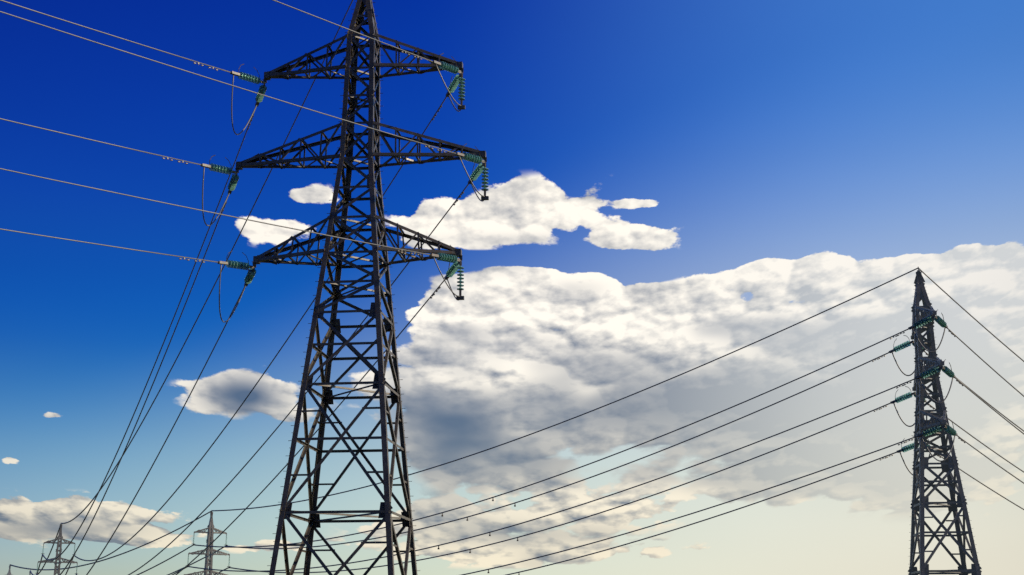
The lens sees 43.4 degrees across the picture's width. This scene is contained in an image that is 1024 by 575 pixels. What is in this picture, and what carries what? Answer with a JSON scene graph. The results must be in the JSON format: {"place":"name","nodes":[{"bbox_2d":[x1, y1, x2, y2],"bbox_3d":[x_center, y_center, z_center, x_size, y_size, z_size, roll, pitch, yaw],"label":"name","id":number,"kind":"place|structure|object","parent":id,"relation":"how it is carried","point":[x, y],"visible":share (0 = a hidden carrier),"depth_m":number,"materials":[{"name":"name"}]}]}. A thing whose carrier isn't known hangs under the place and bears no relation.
{"place":"outdoors","nodes":[
{"label":"outdoors","id":0,"kind":"place"},
{"bbox_2d":[0,0,1023,574],"label":"sky","id":1,"kind":"structure","parent":0,"point":[676,187],"materials":[{"name":"blue"}]},
{"label":"ground","id":2,"kind":"structure","parent":0,"visible":0},
{"bbox_2d":[38,524,77,574],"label":"pylon","id":3,"kind":"object","parent":2,"relation":"on","point":[58,542],"visible":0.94,"depth_m":408.76,"materials":[{"name":"metal"}]},
{"bbox_2d":[184,511,229,574],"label":"pylon","id":4,"kind":"object","parent":2,"relation":"on","point":[210,554],"visible":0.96,"depth_m":365.92,"materials":[{"name":"metal"}]},
{"bbox_2d":[236,0,486,574],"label":"pylon","id":5,"kind":"object","parent":2,"relation":"on","point":[348,142],"visible":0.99,"depth_m":75.40,"materials":[{"name":"metal"}]},
{"bbox_2d":[42,51,964,574],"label":"line fittings","id":6,"kind":"object","parent":5,"relation":"attached to","point":[484,197],"visible":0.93,"depth_m":77.66,"materials":[{"name":"metal"}]},
{"bbox_2d":[36,61,955,572],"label":"insulator discs","id":7,"kind":"object","parent":6,"relation":"on","point":[474,175],"visible":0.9,"depth_m":77.60,"materials":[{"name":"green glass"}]},
{"bbox_2d":[908,267,981,574],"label":"pylon","id":8,"kind":"object","parent":2,"relation":"on","point":[949,464],"visible":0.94,"depth_m":139.85,"materials":[{"name":"metal"}]},
{"bbox_2d":[0,0,1023,574],"bbox_3d":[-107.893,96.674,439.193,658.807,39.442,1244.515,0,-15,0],"label":"conductors","id":9,"kind":"object","parent":8,"relation":"attached to","point":[202,210],"visible":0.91,"depth_m":154.37,"materials":[{"name":"metal"}]}
]}

